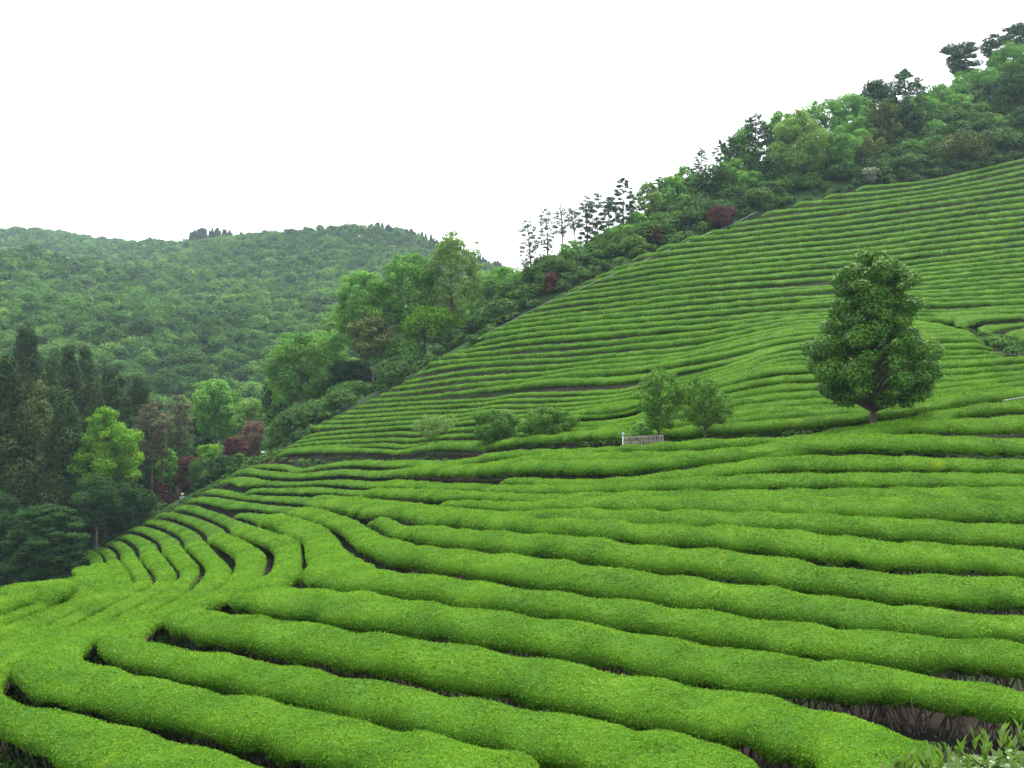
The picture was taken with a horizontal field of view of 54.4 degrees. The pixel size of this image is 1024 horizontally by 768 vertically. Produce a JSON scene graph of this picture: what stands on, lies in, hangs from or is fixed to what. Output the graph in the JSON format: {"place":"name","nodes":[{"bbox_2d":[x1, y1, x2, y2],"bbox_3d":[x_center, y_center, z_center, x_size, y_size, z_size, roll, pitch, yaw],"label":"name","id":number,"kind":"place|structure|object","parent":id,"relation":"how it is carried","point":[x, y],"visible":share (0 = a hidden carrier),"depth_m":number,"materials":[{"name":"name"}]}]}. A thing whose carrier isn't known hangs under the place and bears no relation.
{"place":"outdoors","nodes":[
{"label":"outdoors","id":0,"kind":"place"},
{"bbox_2d":[0,128,1023,767],"bbox_3d":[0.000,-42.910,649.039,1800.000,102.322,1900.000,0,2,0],"label":"ground","id":1,"kind":"structure","parent":0,"point":[908,716],"depth_m":80.07,"materials":[{"name":"soil"}]},
{"bbox_2d":[0,490,27,586],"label":"spreading tree","id":2,"kind":"object","parent":1,"relation":"on","point":[9,508],"visible":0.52,"depth_m":81.54,"materials":[{"name":"green plant"}]},
{"bbox_2d":[9,322,48,448],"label":"conifer","id":3,"kind":"object","parent":1,"relation":"on","point":[28,365],"visible":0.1,"depth_m":111.20,"materials":[{"name":"green plant"}]},
{"bbox_2d":[0,354,68,584],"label":"conifer","id":4,"kind":"object","parent":1,"relation":"on","point":[16,427],"visible":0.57,"depth_m":87.55,"materials":[{"name":"green plant"}]},
{"bbox_2d":[0,578,75,615],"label":"tea hedge","id":5,"kind":"object","parent":1,"relation":"on","point":[50,593],"visible":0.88,"depth_m":25.68,"materials":[{"name":"green plant"}]},
{"bbox_2d":[5,380,72,514],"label":"conifer","id":6,"kind":"object","parent":1,"relation":"on","point":[40,408],"visible":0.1,"depth_m":93.56,"materials":[{"name":"green plant"}]},
{"bbox_2d":[0,504,90,582],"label":"spreading tree","id":7,"kind":"object","parent":1,"relation":"on","point":[47,521],"visible":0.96,"depth_m":71.15,"materials":[{"name":"green plant"}]},
{"bbox_2d":[0,550,117,643],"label":"tea hedge","id":8,"kind":"object","parent":1,"relation":"on","point":[100,571],"visible":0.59,"depth_m":29.30,"materials":[{"name":"green plant"}]},
{"bbox_2d":[0,547,133,648],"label":"tea hedge","id":9,"kind":"object","parent":1,"relation":"on","point":[120,571],"visible":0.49,"depth_m":25.98,"materials":[{"name":"green plant"}]},
{"bbox_2d":[57,344,88,438],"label":"conifer","id":10,"kind":"object","parent":1,"relation":"on","point":[68,372],"visible":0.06,"depth_m":111.63,"materials":[{"name":"green plant"}]},
{"bbox_2d":[34,388,113,551],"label":"conifer","id":11,"kind":"object","parent":1,"relation":"on","point":[65,426],"visible":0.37,"depth_m":91.15,"materials":[{"name":"green plant"}]},
{"bbox_2d":[0,540,153,657],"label":"tea hedge","id":12,"kind":"object","parent":1,"relation":"on","point":[138,573],"visible":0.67,"depth_m":25.62,"materials":[{"name":"green plant"}]},
{"bbox_2d":[68,473,123,553],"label":"leafy tree","id":13,"kind":"object","parent":1,"relation":"on","point":[99,491],"visible":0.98,"depth_m":86.47,"materials":[{"name":"green plant"}]},
{"bbox_2d":[66,406,144,537],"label":"maple tree","id":14,"kind":"object","parent":1,"relation":"on","point":[124,443],"visible":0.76,"depth_m":91.38,"materials":[{"name":"green plant"}]},
{"bbox_2d":[97,480,160,532],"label":"leafy tree","id":15,"kind":"object","parent":1,"relation":"on","point":[138,509],"visible":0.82,"depth_m":89.61,"materials":[{"name":"green plant"}]},
{"bbox_2d":[0,534,264,767],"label":"tea hedge","id":16,"kind":"object","parent":1,"relation":"on","point":[58,738],"visible":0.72,"depth_m":13.96,"materials":[{"name":"green plant"}]},
{"bbox_2d":[129,398,174,509],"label":"pine tree","id":17,"kind":"object","parent":1,"relation":"on","point":[147,415],"visible":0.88,"depth_m":99.90,"materials":[{"name":"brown plant"}]},
{"bbox_2d":[191,379,243,446],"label":"leafy tree","id":18,"kind":"object","parent":1,"relation":"on","point":[220,399],"visible":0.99,"depth_m":114.89,"materials":[{"name":"green plant"}]},
{"bbox_2d":[0,222,501,494],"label":"distant forest","id":19,"kind":"object","parent":1,"relation":"on","point":[51,311],"visible":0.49,"depth_m":288.17,"materials":[{"name":"green plant"}]},
{"bbox_2d":[10,526,540,767],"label":"tea hedge","id":20,"kind":"object","parent":1,"relation":"on","point":[62,672],"visible":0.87,"depth_m":14.66,"materials":[{"name":"green plant"}]},
{"bbox_2d":[262,330,340,405],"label":"leafy tree","id":21,"kind":"object","parent":1,"relation":"on","point":[295,349],"visible":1,"depth_m":102.74,"materials":[{"name":"green plant"}]},
{"bbox_2d":[324,359,377,405],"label":"leafy tree","id":22,"kind":"object","parent":1,"relation":"on","point":[349,370],"visible":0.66,"depth_m":102.95,"materials":[{"name":"green plant"}]},
{"bbox_2d":[328,270,401,396],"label":"leafy tree","id":23,"kind":"object","parent":1,"relation":"on","point":[347,310],"visible":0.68,"depth_m":104.26,"materials":[{"name":"green plant"}]},
{"bbox_2d":[346,315,399,382],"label":"pine tree","id":24,"kind":"object","parent":1,"relation":"on","point":[380,334],"visible":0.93,"depth_m":101.06,"materials":[{"name":"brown plant"}]},
{"bbox_2d":[369,333,428,379],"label":"leafy tree","id":25,"kind":"object","parent":1,"relation":"on","point":[407,348],"visible":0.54,"depth_m":101.38,"materials":[{"name":"green plant"}]},
{"bbox_2d":[377,252,440,332],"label":"leafy tree","id":26,"kind":"object","parent":1,"relation":"on","point":[417,284],"visible":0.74,"depth_m":104.45,"materials":[{"name":"green plant"}]},
{"bbox_2d":[96,519,758,767],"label":"tea hedge","id":27,"kind":"object","parent":1,"relation":"on","point":[545,739],"visible":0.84,"depth_m":15.11,"materials":[{"name":"green plant"}]},
{"bbox_2d":[394,305,467,355],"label":"leafy tree","id":28,"kind":"object","parent":1,"relation":"on","point":[434,323],"visible":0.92,"depth_m":101.55,"materials":[{"name":"green plant"}]},
{"bbox_2d":[421,231,482,350],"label":"leafy tree","id":29,"kind":"object","parent":1,"relation":"on","point":[442,252],"visible":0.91,"depth_m":103.72,"materials":[{"name":"green plant"}]},
{"bbox_2d":[471,406,520,452],"bbox_3d":[-1.020,2.964,59.999,2.860,3.174,3.755,0,2,-16],"label":"young tree","id":30,"kind":"object","parent":1,"relation":"on","point":[482,418],"visible":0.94,"depth_m":59.40,"materials":[{"name":"green plant"}]},
{"bbox_2d":[0,414,1023,767],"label":"weeds","id":31,"kind":"object","parent":1,"relation":"on","point":[98,658],"visible":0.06,"depth_m":18.03,"materials":[{"name":"green plant"}]},
{"bbox_2d":[1,57,1023,586],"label":"undergrowth","id":32,"kind":"object","parent":1,"relation":"on","point":[979,113],"visible":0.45,"depth_m":107.14,"materials":[{"name":"green plant"}]},
{"bbox_2d":[242,428,826,464],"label":"path scrub","id":33,"kind":"object","parent":1,"relation":"on","point":[274,451],"visible":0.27,"depth_m":55.77,"materials":[{"name":"green plant"}]},
{"bbox_2d":[67,437,1017,583],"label":"row weeds","id":34,"kind":"object","parent":1,"relation":"on","point":[171,508],"visible":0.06,"depth_m":79.63,"materials":[{"name":"green plant"}]},
{"bbox_2d":[153,512,944,767],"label":"tea hedge","id":35,"kind":"object","parent":1,"relation":"on","point":[773,730],"visible":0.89,"depth_m":16.13,"materials":[{"name":"green plant"}]},
{"bbox_2d":[517,406,580,435],"bbox_3d":[1.940,2.446,55.258,3.556,2.536,2.564,-1,2,-35],"label":"bush","id":36,"kind":"object","parent":1,"relation":"on","point":[541,419],"visible":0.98,"depth_m":54.61,"materials":[{"name":"green plant"}]},
{"bbox_2d":[252,414,917,463],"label":"footpath","id":37,"kind":"structure","parent":1,"relation":"on","point":[296,457],"depth_m":75.63,"materials":[{"name":"soil"}]},
{"bbox_2d":[173,505,1023,751],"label":"tea hedge","id":38,"kind":"object","parent":1,"relation":"on","point":[275,593],"visible":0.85,"depth_m":17.67,"materials":[{"name":"green plant"}]},
{"bbox_2d":[185,496,1023,644],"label":"tea hedge","id":39,"kind":"object","parent":1,"relation":"on","point":[770,602],"visible":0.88,"depth_m":21.52,"materials":[{"name":"green plant"}]},
{"bbox_2d":[200,488,1023,577],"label":"tea hedge","id":40,"kind":"object","parent":1,"relation":"on","point":[886,556],"visible":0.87,"depth_m":25.13,"materials":[{"name":"green plant"}]},
{"bbox_2d":[218,471,1023,494],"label":"tea hedge","id":41,"kind":"object","parent":1,"relation":"on","point":[801,480],"visible":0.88,"depth_m":31.40,"materials":[{"name":"green plant"}]},
{"bbox_2d":[233,512,1023,690],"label":"tea hedge","id":42,"kind":"object","parent":1,"relation":"on","point":[333,563],"visible":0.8,"depth_m":19.29,"materials":[{"name":"green plant"}]},
{"bbox_2d":[233,433,1023,479],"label":"tea hedge","id":43,"kind":"object","parent":1,"relation":"on","point":[920,444],"visible":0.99,"depth_m":34.11,"materials":[{"name":"green plant"}]},
{"bbox_2d":[245,485,1023,502],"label":"tea hedge","id":44,"kind":"object","parent":1,"relation":"on","point":[992,493],"visible":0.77,"depth_m":30.77,"materials":[{"name":"green plant"}]},
{"bbox_2d":[246,398,1023,473],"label":"tea hedge","id":45,"kind":"object","parent":1,"relation":"on","point":[1016,406],"visible":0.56,"depth_m":38.95,"materials":[{"name":"green plant"}]},
{"bbox_2d":[272,387,1023,459],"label":"tea hedge","id":46,"kind":"object","parent":1,"relation":"on","point":[763,427],"visible":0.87,"depth_m":42.76,"materials":[{"name":"green plant"}]},
{"bbox_2d":[279,386,1022,453],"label":"path","id":47,"kind":"structure","parent":1,"relation":"on","point":[742,412],"depth_m":46.58,"materials":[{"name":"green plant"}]},
{"bbox_2d":[286,375,1023,447],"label":"tea hedge","id":48,"kind":"object","parent":1,"relation":"on","point":[796,395],"visible":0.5,"depth_m":49.30,"materials":[{"name":"green plant"}]},
{"bbox_2d":[291,370,1023,444],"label":"tea hedge","id":49,"kind":"object","parent":1,"relation":"on","point":[787,387],"visible":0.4,"depth_m":50.15,"materials":[{"name":"green plant"}]},
{"bbox_2d":[631,368,685,439],"bbox_3d":[6.143,1.320,42.119,2.287,3.993,2.665,0,2,0],"label":"young tree","id":50,"kind":"object","parent":1,"relation":"on","point":[656,384],"visible":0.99,"depth_m":41.70,"materials":[{"name":"green plant"}]},
{"bbox_2d":[320,354,1002,424],"bbox_3d":[0.846,1.207,66.298,56.458,6.434,12.514,1,2,39],"label":"tea hedge","id":51,"kind":"object","parent":1,"relation":"on","point":[570,408],"visible":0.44,"depth_m":60.83,"materials":[{"name":"green plant"}]},
{"bbox_2d":[300,356,1023,439],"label":"tea hedge","id":52,"kind":"object","parent":1,"relation":"on","point":[787,370],"visible":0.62,"depth_m":52.07,"materials":[{"name":"green plant"}]},
{"bbox_2d":[308,356,1019,430],"bbox_3d":[8.718,1.123,63.529,70.503,7.826,21.414,1,2,26],"label":"tea hedge","id":53,"kind":"object","parent":1,"relation":"on","point":[620,406],"visible":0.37,"depth_m":55.75,"materials":[{"name":"green plant"}]},
{"bbox_2d":[331,349,1000,419],"bbox_3d":[1.339,0.813,66.662,55.022,6.217,12.577,1,2,39],"label":"tea hedge","id":54,"kind":"object","parent":1,"relation":"on","point":[630,396],"visible":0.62,"depth_m":62.47,"materials":[{"name":"green plant"}]},
{"bbox_2d":[311,494,1023,550],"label":"tea hedge","id":55,"kind":"object","parent":1,"relation":"on","point":[989,534],"visible":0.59,"depth_m":26.64,"materials":[{"name":"green plant"}]},
{"bbox_2d":[343,342,992,414],"bbox_3d":[1.916,0.326,66.954,53.406,6.072,12.817,1,2,39],"label":"tea hedge","id":56,"kind":"object","parent":1,"relation":"on","point":[962,345],"visible":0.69,"depth_m":62.34,"materials":[{"name":"green plant"}]},
{"bbox_2d":[354,335,984,409],"bbox_3d":[2.618,-0.123,67.363,51.653,6.008,13.127,1,2,38],"label":"tea hedge","id":57,"kind":"object","parent":1,"relation":"on","point":[941,339],"visible":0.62,"depth_m":60.18,"materials":[{"name":"green plant"}]},
{"bbox_2d":[413,320,928,378],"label":"tea hedge","id":58,"kind":"object","parent":1,"relation":"on","point":[498,362],"visible":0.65,"depth_m":73.37,"materials":[{"name":"green plant"}]},
{"bbox_2d":[389,325,956,391],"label":"tea hedge","id":59,"kind":"object","parent":1,"relation":"on","point":[637,363],"visible":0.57,"depth_m":67.53,"materials":[{"name":"green plant"}]},
{"bbox_2d":[366,331,980,403],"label":"tea hedge","id":60,"kind":"object","parent":1,"relation":"on","point":[592,381],"visible":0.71,"depth_m":65.02,"materials":[{"name":"green plant"}]},
{"bbox_2d":[378,328,969,397],"bbox_3d":[4.737,-0.951,69.300,48.278,5.481,13.703,1,2,33],"label":"tea hedge","id":61,"kind":"object","parent":1,"relation":"on","point":[679,362],"visible":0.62,"depth_m":64.04,"materials":[{"name":"green plant"}]},
{"bbox_2d":[401,321,946,385],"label":"tea hedge","id":62,"kind":"object","parent":1,"relation":"on","point":[553,366],"visible":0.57,"depth_m":72.22,"materials":[{"name":"green plant"}]},
{"bbox_2d":[424,315,956,369],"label":"tea hedge","id":63,"kind":"object","parent":1,"relation":"on","point":[711,338],"visible":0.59,"depth_m":71.52,"materials":[{"name":"green plant"}]},
{"bbox_2d":[367,516,1023,615],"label":"tea hedge","id":64,"kind":"object","parent":1,"relation":"on","point":[969,594],"visible":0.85,"depth_m":22.89,"materials":[{"name":"green plant"}]},
{"bbox_2d":[669,375,734,438],"bbox_3d":[7.968,1.368,41.488,2.663,3.501,3.004,0,2,0],"label":"young tree","id":65,"kind":"object","parent":1,"relation":"on","point":[713,401],"visible":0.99,"depth_m":41.07,"materials":[{"name":"green plant"}]},
{"bbox_2d":[671,163,737,198],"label":"leafy tree","id":66,"kind":"object","parent":1,"relation":"on","point":[714,174],"visible":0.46,"depth_m":115.83,"materials":[{"name":"green plant"}]},
{"bbox_2d":[440,314,974,360],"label":"tea hedge","id":67,"kind":"object","parent":1,"relation":"on","point":[655,338],"visible":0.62,"depth_m":74.45,"materials":[{"name":"green plant"}]},
{"bbox_2d":[457,308,998,352],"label":"tea hedge","id":68,"kind":"object","parent":1,"relation":"on","point":[640,332],"visible":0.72,"depth_m":76.07,"materials":[{"name":"green plant"}]},
{"bbox_2d":[438,494,1023,524],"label":"tea hedge","id":69,"kind":"object","parent":1,"relation":"on","point":[966,510],"visible":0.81,"depth_m":28.30,"materials":[{"name":"green plant"}]},
{"bbox_2d":[472,304,1023,347],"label":"tea hedge","id":70,"kind":"object","parent":1,"relation":"on","point":[619,327],"visible":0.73,"depth_m":77.21,"materials":[{"name":"green plant"}]},
{"bbox_2d":[479,293,1023,341],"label":"tea hedge","id":71,"kind":"object","parent":1,"relation":"on","point":[739,310],"visible":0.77,"depth_m":78.24,"materials":[{"name":"green plant"}]},
{"bbox_2d":[494,282,1023,331],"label":"tea hedge","id":72,"kind":"object","parent":1,"relation":"on","point":[708,307],"visible":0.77,"depth_m":80.55,"materials":[{"name":"green plant"}]},
{"bbox_2d":[496,414,1023,461],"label":"tea hedge","id":73,"kind":"object","parent":1,"relation":"on","point":[1002,425],"visible":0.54,"depth_m":35.73,"materials":[{"name":"green plant"}]},
{"bbox_2d":[499,454,1023,485],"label":"tea hedge","id":74,"kind":"object","parent":1,"relation":"on","point":[813,463],"visible":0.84,"depth_m":32.25,"materials":[{"name":"green plant"}]},
{"bbox_2d":[506,273,1023,325],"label":"tea hedge","id":75,"kind":"object","parent":1,"relation":"on","point":[752,296],"visible":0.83,"depth_m":82.61,"materials":[{"name":"green plant"}]},
{"bbox_2d":[517,267,1023,319],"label":"tea hedge","id":76,"kind":"object","parent":1,"relation":"on","point":[708,294],"visible":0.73,"depth_m":84.70,"materials":[{"name":"green plant"}]},
{"bbox_2d":[529,257,1023,312],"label":"tea hedge","id":77,"kind":"object","parent":1,"relation":"on","point":[758,284],"visible":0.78,"depth_m":87.27,"materials":[{"name":"green plant"}]},
{"bbox_2d":[543,246,1023,305],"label":"tea hedge","id":78,"kind":"object","parent":1,"relation":"on","point":[764,277],"visible":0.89,"depth_m":89.80,"materials":[{"name":"green plant"}]},
{"bbox_2d":[555,240,1023,298],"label":"tea hedge","id":79,"kind":"object","parent":1,"relation":"on","point":[913,255],"visible":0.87,"depth_m":91.55,"materials":[{"name":"green plant"}]},
{"bbox_2d":[568,234,1023,291],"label":"tea hedge","id":80,"kind":"object","parent":1,"relation":"on","point":[919,248],"visible":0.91,"depth_m":93.22,"materials":[{"name":"green plant"}]},
{"bbox_2d":[763,109,833,177],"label":"leafy tree","id":81,"kind":"object","parent":1,"relation":"on","point":[811,147],"visible":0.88,"depth_m":119.66,"materials":[{"name":"green plant"}]},
{"bbox_2d":[581,228,1023,285],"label":"tea hedge","id":82,"kind":"object","parent":1,"relation":"on","point":[913,243],"visible":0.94,"depth_m":94.77,"materials":[{"name":"green plant"}]},
{"bbox_2d":[594,221,1023,278],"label":"tea hedge","id":83,"kind":"object","parent":1,"relation":"on","point":[881,242],"visible":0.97,"depth_m":96.63,"materials":[{"name":"green plant"}]},
{"bbox_2d":[608,215,1023,271],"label":"tea hedge","id":84,"kind":"object","parent":1,"relation":"on","point":[908,232],"visible":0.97,"depth_m":98.47,"materials":[{"name":"green plant"}]},
{"bbox_2d":[632,209,1023,262],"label":"tea hedge","id":85,"kind":"object","parent":1,"relation":"on","point":[841,235],"visible":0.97,"depth_m":100.42,"materials":[{"name":"green plant"}]},
{"bbox_2d":[636,363,1023,414],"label":"tea hedge","id":86,"kind":"object","parent":1,"relation":"on","point":[770,381],"visible":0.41,"depth_m":50.62,"materials":[{"name":"green plant"}]},
{"bbox_2d":[676,392,987,427],"bbox_3d":[24.499,0.551,47.097,35.278,4.383,5.142,0,2,-9],"label":"tea hedge","id":87,"kind":"object","parent":1,"relation":"on","point":[785,415],"visible":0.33,"depth_m":44.15,"materials":[{"name":"green plant"}]},
{"bbox_2d":[810,133,862,177],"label":"leafy tree","id":88,"kind":"object","parent":1,"relation":"on","point":[839,142],"visible":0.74,"depth_m":120.06,"materials":[{"name":"green plant"}]},
{"bbox_2d":[656,202,1023,252],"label":"tea hedge","id":89,"kind":"object","parent":1,"relation":"on","point":[823,231],"visible":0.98,"depth_m":102.35,"materials":[{"name":"green plant"}]},
{"bbox_2d":[681,196,1023,242],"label":"tea hedge","id":90,"kind":"object","parent":1,"relation":"on","point":[849,222],"visible":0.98,"depth_m":104.25,"materials":[{"name":"green plant"}]},
{"bbox_2d":[681,379,1023,418],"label":"tea hedge","id":91,"kind":"object","parent":1,"relation":"on","point":[812,401],"visible":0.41,"depth_m":46.96,"materials":[{"name":"green plant"}]},
{"bbox_2d":[705,189,1023,235],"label":"tea hedge","id":92,"kind":"object","parent":1,"relation":"on","point":[883,211],"visible":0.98,"depth_m":106.59,"materials":[{"name":"green plant"}]},
{"bbox_2d":[799,249,946,422],"bbox_3d":[14.148,-1.456,39.037,5.315,7.733,5.315,0,2,0],"label":"broadleaf tree","id":93,"kind":"object","parent":1,"relation":"on","point":[866,302],"visible":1,"depth_m":38.25,"materials":[{"name":"green plant"}]},
{"bbox_2d":[730,182,1023,227],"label":"tea hedge","id":94,"kind":"object","parent":1,"relation":"on","point":[889,204],"visible":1,"depth_m":108.64,"materials":[{"name":"green plant"}]},
{"bbox_2d":[860,98,903,144],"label":"leafy tree","id":95,"kind":"object","parent":1,"relation":"on","point":[879,119],"visible":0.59,"depth_m":127.93,"materials":[{"name":"green plant"}]},
{"bbox_2d":[761,177,1023,217],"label":"tea hedge","id":96,"kind":"object","parent":1,"relation":"on","point":[950,191],"visible":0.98,"depth_m":110.68,"materials":[{"name":"green plant"}]},
{"bbox_2d":[882,68,926,127],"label":"pine tree","id":97,"kind":"object","parent":1,"relation":"on","point":[900,82],"visible":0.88,"depth_m":132.16,"materials":[{"name":"green plant"}]},
{"bbox_2d":[792,170,1023,207],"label":"tea hedge","id":98,"kind":"object","parent":1,"relation":"on","point":[893,195],"visible":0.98,"depth_m":112.42,"materials":[{"name":"green plant"}]},
{"bbox_2d":[823,165,1023,199],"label":"tea hedge","id":99,"kind":"object","parent":1,"relation":"on","point":[930,185],"visible":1,"depth_m":114.46,"materials":[{"name":"green plant"}]},
{"bbox_2d":[870,717,1023,767],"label":"tea bush","id":100,"kind":"object","parent":1,"relation":"on","point":[998,759],"visible":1,"depth_m":4.11,"materials":[{"name":"green plant"}]},
{"bbox_2d":[939,41,984,80],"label":"pine tree","id":101,"kind":"object","parent":1,"relation":"on","point":[955,63],"visible":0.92,"depth_m":149.49,"materials":[{"name":"green plant"}]},
{"bbox_2d":[929,126,1000,159],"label":"leafy tree","id":102,"kind":"object","parent":1,"relation":"on","point":[970,139],"visible":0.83,"depth_m":121.46,"materials":[{"name":"green plant"}]},
{"bbox_2d":[983,71,1023,107],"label":"leafy tree","id":103,"kind":"object","parent":1,"relation":"on","point":[1012,84],"visible":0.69,"depth_m":135.58,"materials":[{"name":"green plant"}]},
{"bbox_2d":[0,0,1023,271],"label":"sky","id":104,"kind":"structure","parent":0,"point":[138,120],"materials":[{"name":"white"}]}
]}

